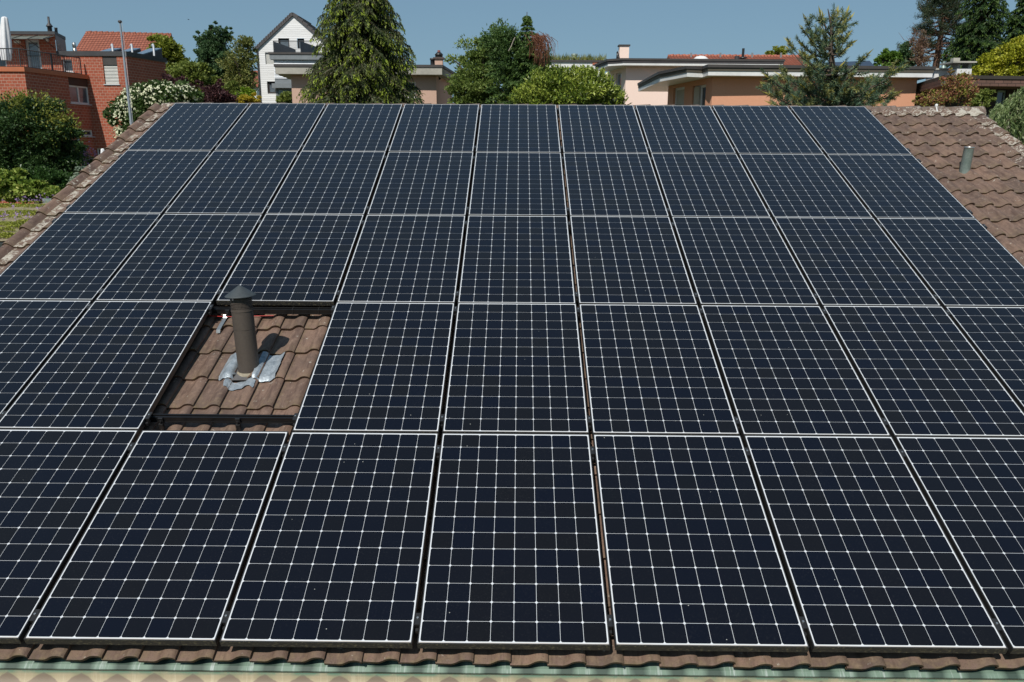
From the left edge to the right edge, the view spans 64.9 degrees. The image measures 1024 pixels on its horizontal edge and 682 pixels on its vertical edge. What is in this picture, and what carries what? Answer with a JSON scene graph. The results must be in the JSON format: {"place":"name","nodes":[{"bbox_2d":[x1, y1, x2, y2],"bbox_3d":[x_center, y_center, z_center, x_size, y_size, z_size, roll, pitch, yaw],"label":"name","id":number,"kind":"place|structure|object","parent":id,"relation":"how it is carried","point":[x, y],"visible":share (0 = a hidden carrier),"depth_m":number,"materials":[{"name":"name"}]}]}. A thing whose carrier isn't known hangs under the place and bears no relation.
{"place":"outdoors","nodes":[
{"label":"outdoors","id":0,"kind":"place"},
{"bbox_2d":[0,0,1020,102],"label":"sky","id":1,"kind":"structure","parent":0,"point":[652,28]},
{"bbox_3d":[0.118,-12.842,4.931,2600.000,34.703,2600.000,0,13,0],"label":"ground","id":2,"kind":"structure","parent":0,"visible":0},
{"bbox_2d":[0,167,29,202],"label":"garden shrub","id":3,"kind":"object","parent":2,"relation":"on","point":[8,178],"visible":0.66,"depth_m":26.17,"materials":[{"name":"green plant"}]},
{"bbox_2d":[0,198,50,246],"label":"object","id":4,"kind":"structure","parent":2,"relation":"on","point":[4,239],"depth_m":20.08,"materials":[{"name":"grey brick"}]},
{"bbox_2d":[0,200,47,237],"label":"sedum","id":5,"kind":"object","parent":4,"relation":"on","point":[9,225],"visible":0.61,"depth_m":20.13,"materials":[{"name":"green plant"}]},
{"bbox_2d":[0,176,52,203],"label":"garden shrub","id":6,"kind":"object","parent":2,"relation":"on","point":[22,186],"visible":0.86,"depth_m":26.19,"materials":[{"name":"green plant"}]},
{"bbox_2d":[0,88,89,203],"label":"dark tree","id":7,"kind":"object","parent":2,"relation":"on","point":[34,133],"visible":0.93,"depth_m":27.26,"materials":[{"name":"green plant"}]},
{"bbox_2d":[21,164,73,188],"bbox_3d":[-15.588,-5.361,27.128,2.022,1.209,1.646,-6,15,-25],"label":"clipped shrub","id":8,"kind":"object","parent":2,"relation":"on","point":[55,177],"visible":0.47,"depth_m":26.83,"materials":[{"name":"green plant"}]},
{"bbox_2d":[37,185,63,198],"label":"garden shrub","id":9,"kind":"object","parent":2,"relation":"on","point":[51,190],"visible":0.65,"depth_m":26.30,"materials":[{"name":"green plant"}]},
{"bbox_2d":[0,16,166,207],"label":"brick house","id":10,"kind":"structure","parent":2,"relation":"on","point":[93,89],"depth_m":43.90,"materials":[{"name":"red brick"}]},
{"bbox_2d":[0,16,11,65],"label":"closed parasol","id":11,"kind":"object","parent":10,"relation":"on","point":[5,38],"visible":0.93,"depth_m":41.00,"materials":[{"name":"white fabric"}]},
{"bbox_2d":[25,40,41,68],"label":"door","id":12,"kind":"structure","parent":10,"relation":"in","point":[29,45],"depth_m":43.91,"materials":[{"name":"grey glass"}]},
{"bbox_2d":[0,48,81,73],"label":"terrace railing","id":13,"kind":"object","parent":10,"relation":"on","point":[63,57],"visible":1,"depth_m":41.09,"materials":[{"name":"grey metal"}]},
{"bbox_2d":[69,85,89,104],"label":"window","id":14,"kind":"structure","parent":10,"relation":"in","point":[78,94],"depth_m":43.58,"materials":[{"name":"glass"}]},
{"bbox_2d":[103,65,119,84],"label":"window","id":15,"kind":"structure","parent":10,"relation":"in","point":[111,71],"depth_m":44.08,"materials":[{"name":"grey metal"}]},
{"bbox_2d":[138,44,161,56],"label":"solar collector","id":16,"kind":"object","parent":10,"relation":"on","point":[154,51],"visible":0.9,"depth_m":46.55,"materials":[{"name":"blue metal"}]},
{"bbox_2d":[74,137,97,186],"bbox_3d":[-15.615,-4.297,29.826,1.038,6.310,1.310,-9,16,-34],"label":"lilac shrub","id":17,"kind":"object","parent":2,"relation":"on","point":[89,157],"visible":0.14,"depth_m":29.20,"materials":[{"name":"green plant"}]},
{"bbox_2d":[76,31,173,62],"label":"tiled roof house","id":18,"kind":"structure","parent":2,"relation":"on","point":[95,40],"depth_m":61.27,"materials":[{"name":"red tile"}]},
{"bbox_2d":[118,20,132,124],"bbox_3d":[-9.172,-3.188,19.863,0.163,8.865,0.096,12,18,40],"label":"flagpole","id":19,"kind":"object","parent":2,"relation":"on","point":[127,82],"visible":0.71,"depth_m":19.12,"materials":[{"name":"grey metal"}]},
{"bbox_2d":[102,79,204,139],"bbox_3d":[-9.804,-3.407,22.979,2.673,7.834,1.771,5,14,17],"label":"flowering shrub","id":20,"kind":"object","parent":2,"relation":"on","point":[144,96],"visible":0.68,"depth_m":21.77,"materials":[{"name":"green plant"}]},
{"bbox_2d":[146,33,190,73],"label":"yellow green tree","id":21,"kind":"object","parent":2,"relation":"on","point":[172,52],"visible":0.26,"depth_m":50.98,"materials":[{"name":"green plant"}]},
{"bbox_2d":[160,73,194,91],"bbox_3d":[-14.331,-7.033,35.421,1.392,9.035,1.200,-9,16,-34],"label":"purple shrub","id":22,"kind":"object","parent":2,"relation":"on","point":[168,77],"visible":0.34,"depth_m":34.29,"materials":[{"name":"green plant"}]},
{"bbox_2d":[162,59,226,90],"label":"feathery shrub","id":23,"kind":"object","parent":2,"relation":"on","point":[191,71],"visible":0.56,"depth_m":41.65,"materials":[{"name":"green plant"}]},
{"bbox_2d":[192,20,233,81],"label":"columnar tree","id":24,"kind":"object","parent":2,"relation":"on","point":[211,48],"visible":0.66,"depth_m":47.05,"materials":[{"name":"green plant"}]},
{"bbox_2d":[195,78,238,102],"bbox_3d":[-10.609,-5.291,29.639,1.517,8.384,1.566,0,13,0],"label":"purple shrub","id":25,"kind":"object","parent":2,"relation":"on","point":[216,93],"visible":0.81,"depth_m":28.54,"materials":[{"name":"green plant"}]},
{"bbox_2d":[222,80,241,93],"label":"pale shrub","id":26,"kind":"object","parent":2,"relation":"on","point":[232,86],"visible":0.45,"depth_m":36.26,"materials":[{"name":"green plant"}]},
{"bbox_2d":[215,35,259,90],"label":"sparse tree","id":27,"kind":"object","parent":2,"relation":"on","point":[242,72],"visible":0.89,"depth_m":44.52,"materials":[{"name":"green plant"}]},
{"bbox_2d":[234,86,256,97],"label":"green shrub","id":28,"kind":"object","parent":2,"relation":"on","point":[248,91],"visible":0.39,"depth_m":32.54,"materials":[{"name":"green plant"}]},
{"bbox_2d":[237,92,261,102],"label":"golden shrub","id":29,"kind":"object","parent":2,"relation":"on","point":[244,98],"visible":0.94,"depth_m":30.66,"materials":[{"name":"yellow plant"}]},
{"bbox_2d":[275,91,291,102],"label":"climbing plant","id":30,"kind":"object","parent":2,"relation":"on","point":[284,96],"visible":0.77,"depth_m":49.80,"materials":[{"name":"green plant"}]},
{"bbox_2d":[253,12,326,102],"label":"timber clad house","id":31,"kind":"structure","parent":2,"relation":"on","point":[279,43],"depth_m":58.49,"materials":[{"name":"wood"}]},
{"bbox_2d":[296,0,424,103],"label":"conifer","id":32,"kind":"object","parent":2,"relation":"on","point":[363,62],"visible":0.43,"depth_m":23.06,"materials":[{"name":"green plant"}]},
{"bbox_2d":[274,50,455,103],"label":"flat roof house","id":33,"kind":"structure","parent":2,"relation":"on","point":[430,80],"depth_m":32.01,"materials":[{"name":"paint"}]},
{"bbox_2d":[443,35,508,104],"bbox_3d":[-1.163,-6.897,32.352,3.158,10.350,2.401,-5,14,-20],"label":"broadleaf tree","id":34,"kind":"object","parent":2,"relation":"on","point":[470,83],"visible":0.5,"depth_m":31.13,"materials":[{"name":"green plant"}]},
{"bbox_2d":[0,102,1023,681],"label":"tiled roof","id":35,"kind":"structure","parent":2,"relation":"on","point":[988,188],"depth_m":4.52,"materials":[{"name":"brown tile"}]},
{"bbox_2d":[219,285,284,390],"bbox_3d":[-2.124,-0.049,6.477,0.465,0.804,0.454,0,13,0],"label":"chimney flue","id":36,"kind":"object","parent":35,"relation":"on","point":[245,360],"visible":1,"depth_m":6.45,"materials":[{"name":"black metal"}]},
{"bbox_2d":[0,411,888,429],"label":"mounting rail","id":37,"kind":"object","parent":35,"relation":"attached to","point":[214,418],"visible":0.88,"depth_m":5.95,"materials":[{"name":"black metal"}]},
{"bbox_2d":[0,300,92,414],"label":"solar module","id":38,"kind":"object","parent":37,"relation":"attached to","point":[33,334],"visible":0.99,"depth_m":6.72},
{"bbox_2d":[0,300,212,432],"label":"solar module","id":39,"kind":"object","parent":37,"relation":"attached to","point":[110,365],"visible":0.99,"depth_m":6.35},
{"bbox_2d":[292,302,454,435],"bbox_3d":[-1.038,0.169,6.450,1.046,0.047,1.690,0,36,0],"label":"solar module","id":40,"kind":"object","parent":37,"relation":"attached to","point":[380,366],"visible":1,"depth_m":6.33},
{"bbox_2d":[442,303,588,433],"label":"solar module","id":41,"kind":"object","parent":37,"relation":"attached to","point":[516,367],"visible":1,"depth_m":6.32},
{"bbox_2d":[579,304,739,437],"bbox_3d":[1.107,0.186,6.436,1.046,0.048,1.690,0,36,0],"label":"solar module","id":42,"kind":"object","parent":37,"relation":"attached to","point":[651,369],"visible":0.99,"depth_m":6.31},
{"bbox_2d":[700,305,890,438],"bbox_3d":[2.179,0.195,6.428,1.046,0.048,1.690,0,36,0],"label":"solar module","id":43,"kind":"object","parent":37,"relation":"attached to","point":[787,369],"visible":1,"depth_m":6.31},
{"bbox_2d":[822,305,1023,438],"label":"solar module","id":44,"kind":"object","parent":37,"relation":"attached to","point":[923,370],"visible":1,"depth_m":6.31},
{"bbox_2d":[944,306,1023,411],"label":"solar module","id":45,"kind":"object","parent":37,"relation":"attached to","point":[994,336],"visible":0.98,"depth_m":6.71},
{"bbox_2d":[29,609,1001,636],"bbox_3d":[0.010,1.585,4.519,9.688,0.094,0.134,0,36,0],"label":"mounting rail","id":46,"kind":"object","parent":35,"relation":"attached to","point":[417,619],"visible":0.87,"depth_m":4.48,"materials":[{"name":"silver metal"}]},
{"bbox_2d":[0,429,139,643],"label":"solar module","id":47,"kind":"object","parent":46,"relation":"attached to","point":[55,484],"visible":0.99,"depth_m":5.21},
{"bbox_2d":[24,430,288,645],"bbox_3d":[-2.128,1.152,5.082,1.046,0.046,1.690,0,36,0],"label":"solar module","id":48,"kind":"object","parent":46,"relation":"attached to","point":[160,553],"visible":1,"depth_m":4.92,"materials":[{"name":"glass"}]},
{"bbox_2d":[220,432,438,647],"bbox_3d":[-1.057,1.162,5.074,1.046,0.047,1.690,0,36,0],"label":"solar module","id":49,"kind":"object","parent":46,"relation":"attached to","point":[336,557],"visible":1,"depth_m":4.91,"materials":[{"name":"glass"}]},
{"bbox_2d":[417,433,609,649],"bbox_3d":[0.017,1.169,5.064,1.046,0.047,1.690,0,36,0],"label":"solar module","id":50,"kind":"object","parent":46,"relation":"attached to","point":[514,559],"visible":1,"depth_m":4.90,"materials":[{"name":"glass"}]},
{"bbox_2d":[593,434,808,651],"bbox_3d":[1.093,1.177,5.057,1.046,0.046,1.690,0,36,0],"label":"solar module","id":51,"kind":"object","parent":46,"relation":"attached to","point":[693,560],"visible":1,"depth_m":4.89,"materials":[{"name":"glass"}]},
{"bbox_2d":[743,435,1007,653],"bbox_3d":[2.164,1.183,5.051,1.046,0.048,1.690,0,36,0],"label":"solar module","id":52,"kind":"object","parent":46,"relation":"attached to","point":[872,563],"visible":1,"depth_m":4.89,"materials":[{"name":"glass"}]},
{"bbox_2d":[894,436,1023,653],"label":"solar module","id":53,"kind":"object","parent":46,"relation":"attached to","point":[972,489],"visible":1,"depth_m":5.18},
{"bbox_2d":[127,443,905,461],"bbox_3d":[0.024,0.786,5.632,9.688,0.094,0.134,0,36,0],"label":"mounting rail","id":54,"kind":"object","parent":35,"relation":"attached to","point":[439,447],"visible":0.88,"depth_m":5.59,"materials":[{"name":"silver metal"}]},
{"bbox_2d":[86,304,950,318],"bbox_3d":[0.042,-0.248,7.072,9.688,0.094,0.134,0,36,0],"label":"mounting rail","id":55,"kind":"object","parent":35,"relation":"attached to","point":[278,310],"visible":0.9,"depth_m":7.12,"materials":[{"name":"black metal"}]},
{"bbox_2d":[98,288,938,302],"bbox_3d":[0.044,-0.396,7.277,9.688,0.094,0.134,0,36,0],"label":"mounting rail","id":56,"kind":"object","parent":35,"relation":"attached to","point":[576,294],"visible":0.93,"depth_m":7.24,"materials":[{"name":"silver metal"}]},
{"bbox_2d":[95,214,262,304],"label":"solar module","id":57,"kind":"object","parent":56,"relation":"attached to","point":[184,257],"visible":1,"depth_m":7.74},
{"bbox_2d":[216,214,364,305],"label":"solar module","id":58,"kind":"object","parent":56,"relation":"attached to","point":[296,259],"visible":0.98,"depth_m":7.74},
{"bbox_2d":[337,215,465,302],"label":"solar module","id":59,"kind":"object","parent":56,"relation":"attached to","point":[406,258],"visible":1,"depth_m":7.73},
{"bbox_2d":[570,216,696,305],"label":"solar module","id":60,"kind":"object","parent":56,"relation":"attached to","point":[628,259],"visible":0.99,"depth_m":7.72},
{"bbox_2d":[671,216,818,306],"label":"solar module","id":61,"kind":"object","parent":56,"relation":"on","point":[739,260],"visible":1,"depth_m":7.71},
{"bbox_2d":[773,217,940,308],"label":"solar module","id":62,"kind":"object","parent":56,"relation":"on","point":[856,261],"visible":0.99,"depth_m":7.70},
{"bbox_2d":[876,218,1023,307],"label":"solar module","id":63,"kind":"object","parent":56,"relation":"attached to","point":[963,261],"visible":0.98,"depth_m":7.75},
{"bbox_2d":[51,218,987,229],"bbox_3d":[0.058,-1.194,8.390,9.688,0.094,0.134,0,36,0],"label":"mounting rail","id":64,"kind":"object","parent":35,"relation":"attached to","point":[672,223],"visible":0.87,"depth_m":8.35,"materials":[{"name":"silver metal"}]},
{"bbox_2d":[0,213,161,301],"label":"solar module","id":65,"kind":"object","parent":64,"relation":"attached to","point":[74,256],"visible":1,"depth_m":7.78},
{"bbox_2d":[458,215,575,302],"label":"solar module","id":66,"kind":"object","parent":64,"relation":"attached to","point":[515,259],"visible":1,"depth_m":7.72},
{"bbox_2d":[66,204,972,215],"bbox_3d":[0.061,-1.386,8.656,9.688,0.094,0.134,0,36,0],"label":"mounting rail","id":67,"kind":"object","parent":35,"relation":"attached to","point":[668,210],"visible":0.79,"depth_m":8.61,"materials":[{"name":"silver metal"}]},
{"bbox_2d":[63,150,211,214],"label":"solar module","id":68,"kind":"object","parent":67,"relation":"attached to","point":[141,181],"visible":1,"depth_m":9.15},
{"bbox_2d":[164,151,298,216],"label":"solar module","id":69,"kind":"object","parent":67,"relation":"attached to","point":[235,182],"visible":0.99,"depth_m":9.13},
{"bbox_2d":[265,151,385,217],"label":"solar module","id":70,"kind":"object","parent":67,"relation":"attached to","point":[329,182],"visible":1,"depth_m":9.13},
{"bbox_2d":[367,152,473,214],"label":"solar module","id":71,"kind":"object","parent":67,"relation":"attached to","point":[423,183],"visible":1,"depth_m":9.12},
{"bbox_2d":[468,152,566,215],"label":"solar module","id":72,"kind":"object","parent":67,"relation":"attached to","point":[519,183],"visible":0.99,"depth_m":9.12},
{"bbox_2d":[563,153,668,216],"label":"solar module","id":73,"kind":"object","parent":67,"relation":"attached to","point":[612,184],"visible":0.99,"depth_m":9.11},
{"bbox_2d":[650,153,770,217],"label":"solar module","id":74,"kind":"object","parent":67,"relation":"attached to","point":[706,185],"visible":1,"depth_m":9.09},
{"bbox_2d":[738,154,872,218],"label":"solar module","id":75,"kind":"object","parent":67,"relation":"attached to","point":[801,185],"visible":1,"depth_m":9.09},
{"bbox_2d":[826,154,974,219],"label":"solar module","id":76,"kind":"object","parent":67,"relation":"on","point":[895,186],"visible":1,"depth_m":9.08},
{"bbox_2d":[118,154,920,164],"bbox_3d":[0.075,-2.185,9.769,9.688,0.094,0.134,0,36,0],"label":"mounting rail","id":77,"kind":"object","parent":35,"relation":"attached to","point":[830,160],"visible":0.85,"depth_m":9.73,"materials":[{"name":"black metal"}]},
{"bbox_2d":[129,144,910,153],"bbox_3d":[0.078,-2.376,10.035,9.688,0.094,0.134,0,36,0],"label":"mounting rail","id":78,"kind":"object","parent":35,"relation":"attached to","point":[388,147],"visible":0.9,"depth_m":10.00,"materials":[{"name":"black metal"}]},
{"bbox_2d":[127,103,249,151],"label":"solar module","id":79,"kind":"object","parent":78,"relation":"on","point":[191,126],"visible":1,"depth_m":10.53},
{"bbox_2d":[214,103,325,152],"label":"solar module","id":80,"kind":"object","parent":78,"relation":"on","point":[273,126],"visible":0.99,"depth_m":10.53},
{"bbox_2d":[301,104,402,153],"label":"solar module","id":81,"kind":"object","parent":78,"relation":"on","point":[354,127],"visible":1,"depth_m":10.52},
{"bbox_2d":[388,104,478,151],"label":"solar module","id":82,"kind":"object","parent":78,"relation":"on","point":[436,127],"visible":1,"depth_m":10.51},
{"bbox_2d":[476,104,560,152],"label":"solar module","id":83,"kind":"object","parent":78,"relation":"on","point":[518,128],"visible":0.99,"depth_m":10.51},
{"bbox_2d":[558,105,648,152],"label":"solar module","id":84,"kind":"object","parent":78,"relation":"attached to","point":[600,128],"visible":1,"depth_m":10.50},
{"bbox_2d":[635,105,735,155],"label":"solar module","id":85,"kind":"object","parent":78,"relation":"on","point":[682,128],"visible":0.99,"depth_m":10.50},
{"bbox_2d":[712,105,823,155],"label":"solar module","id":86,"kind":"object","parent":78,"relation":"on","point":[764,129],"visible":1,"depth_m":10.48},
{"bbox_2d":[789,106,911,154],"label":"solar module","id":87,"kind":"object","parent":78,"relation":"attached to","point":[847,130],"visible":1,"depth_m":10.48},
{"bbox_2d":[959,146,974,173],"bbox_3d":[5.513,-2.158,9.785,0.143,0.396,0.128,0,13,0],"label":"vent pipe","id":88,"kind":"object","parent":35,"relation":"on","point":[966,160],"visible":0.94,"depth_m":9.74,"materials":[{"name":"metal"}]},
{"bbox_2d":[476,15,557,103],"bbox_3d":[0.445,-5.654,27.255,4.493,10.318,4.500,0,13,0],"label":"tree","id":89,"kind":"object","parent":2,"relation":"on","point":[518,58],"visible":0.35,"depth_m":26.18,"materials":[{"name":"green plant"}]},
{"bbox_2d":[506,62,630,104],"bbox_3d":[1.289,-2.397,18.921,2.296,7.881,2.157,-12,18,-41],"label":"laurel shrub","id":90,"kind":"object","parent":2,"relation":"on","point":[576,84],"visible":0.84,"depth_m":17.86,"materials":[{"name":"green plant"}]},
{"bbox_2d":[549,53,602,73],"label":"grass roof building","id":91,"kind":"structure","parent":2,"relation":"on","point":[570,63],"depth_m":53.16,"materials":[{"name":"white paint"}]},
{"bbox_2d":[548,53,606,59],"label":"roof grass","id":92,"kind":"structure","parent":91,"relation":"on","point":[583,57],"depth_m":53.82,"materials":[{"name":"green plant"}]},
{"bbox_2d":[594,44,784,104],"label":"cream house","id":93,"kind":"structure","parent":2,"relation":"on","point":[627,72],"depth_m":38.57,"materials":[{"name":"paint"}]},
{"bbox_2d":[667,48,805,64],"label":"tiled roof house","id":94,"kind":"structure","parent":2,"relation":"on","point":[791,60],"depth_m":56.27,"materials":[{"name":"red tile"}]},
{"bbox_2d":[764,45,787,54],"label":"yellow green tree","id":95,"kind":"object","parent":2,"relation":"on","point":[778,50],"visible":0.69,"depth_m":70.57,"materials":[{"name":"green plant"}]},
{"bbox_2d":[637,64,935,106],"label":"peach house","id":96,"kind":"structure","parent":2,"relation":"on","point":[724,84],"depth_m":27.32,"materials":[{"name":"paint"}]},
{"bbox_2d":[675,87,684,104],"bbox_3d":[6.380,-8.589,30.455,0.215,1.920,1.152,0,13,-2],"label":"window","id":97,"kind":"structure","parent":96,"relation":"in","point":[679,95],"depth_m":30.51,"materials":[{"name":"glass"}]},
{"bbox_2d":[695,84,705,104],"bbox_3d":[6.705,-8.093,28.572,0.227,1.870,1.220,0,13,-2],"label":"window","id":98,"kind":"structure","parent":96,"relation":"in","point":[703,87],"depth_m":28.33,"materials":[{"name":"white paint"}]},
{"bbox_2d":[827,61,873,65],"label":"solar module","id":99,"kind":"object","parent":96,"relation":"on","point":[866,63],"visible":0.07,"depth_m":30.89,"materials":[{"name":"blue glass"}]},
{"bbox_2d":[757,3,910,106],"bbox_3d":[7.016,-2.767,18.241,3.305,8.976,5.637,4,14,15],"label":"pine tree","id":100,"kind":"object","parent":2,"relation":"on","point":[833,92],"visible":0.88,"depth_m":16.39,"materials":[{"name":"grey plant"}]},
{"bbox_2d":[873,48,903,65],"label":"green tree","id":101,"kind":"object","parent":2,"relation":"on","point":[886,57],"visible":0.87,"depth_m":43.25,"materials":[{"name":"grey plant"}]},
{"bbox_2d":[898,41,915,65],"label":"green tree","id":102,"kind":"object","parent":2,"relation":"on","point":[905,48],"visible":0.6,"depth_m":45.12,"materials":[{"name":"green plant"}]},
{"bbox_2d":[908,28,935,65],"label":"reddish tree","id":103,"kind":"object","parent":2,"relation":"on","point":[920,57],"visible":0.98,"depth_m":41.39,"materials":[{"name":"brown plant"}]},
{"bbox_2d":[896,0,968,67],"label":"tall pine","id":104,"kind":"object","parent":2,"relation":"on","point":[943,13],"visible":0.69,"depth_m":51.01,"materials":[{"name":"green plant"}]},
{"bbox_2d":[912,68,979,106],"bbox_3d":[9.016,-1.898,17.461,1.512,7.672,0.904,0,13,0],"label":"red green shrub","id":105,"kind":"object","parent":2,"relation":"on","point":[953,87],"visible":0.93,"depth_m":16.59,"materials":[{"name":"green plant"}]},
{"bbox_2d":[914,58,1023,114],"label":"brown house","id":106,"kind":"structure","parent":2,"relation":"on","point":[1004,87],"depth_m":26.12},
{"bbox_2d":[995,90,1005,105],"bbox_3d":[15.871,-7.896,26.227,0.328,0.489,0.057,-1,14,-5],"label":"window","id":107,"kind":"structure","parent":106,"relation":"in","point":[1000,94],"depth_m":26.21,"materials":[{"name":"glass"}]},
{"bbox_2d":[940,0,1010,68],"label":"tall conifer","id":108,"kind":"object","parent":2,"relation":"on","point":[979,29],"visible":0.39,"depth_m":43.58,"materials":[{"name":"green plant"}]},
{"bbox_2d":[969,87,996,107],"bbox_3d":[9.156,-1.444,16.553,0.501,7.216,0.400,0,13,0],"label":"green shrub","id":109,"kind":"object","parent":2,"relation":"on","point":[981,98],"visible":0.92,"depth_m":15.67,"materials":[{"name":"green plant"}]},
{"bbox_2d":[971,35,1023,75],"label":"yellow maple","id":110,"kind":"object","parent":2,"relation":"on","point":[1005,59],"visible":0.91,"depth_m":29.93,"materials":[{"name":"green plant"}]},
{"bbox_2d":[988,85,1023,144],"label":"shrub","id":111,"kind":"object","parent":2,"relation":"on","point":[1005,114],"visible":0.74,"depth_m":12.51,"materials":[{"name":"green plant"}]},
{"bbox_2d":[990,0,1023,53],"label":"tall conifer","id":112,"kind":"object","parent":2,"relation":"on","point":[1015,22],"visible":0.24,"depth_m":40.04,"materials":[{"name":"green plant"}]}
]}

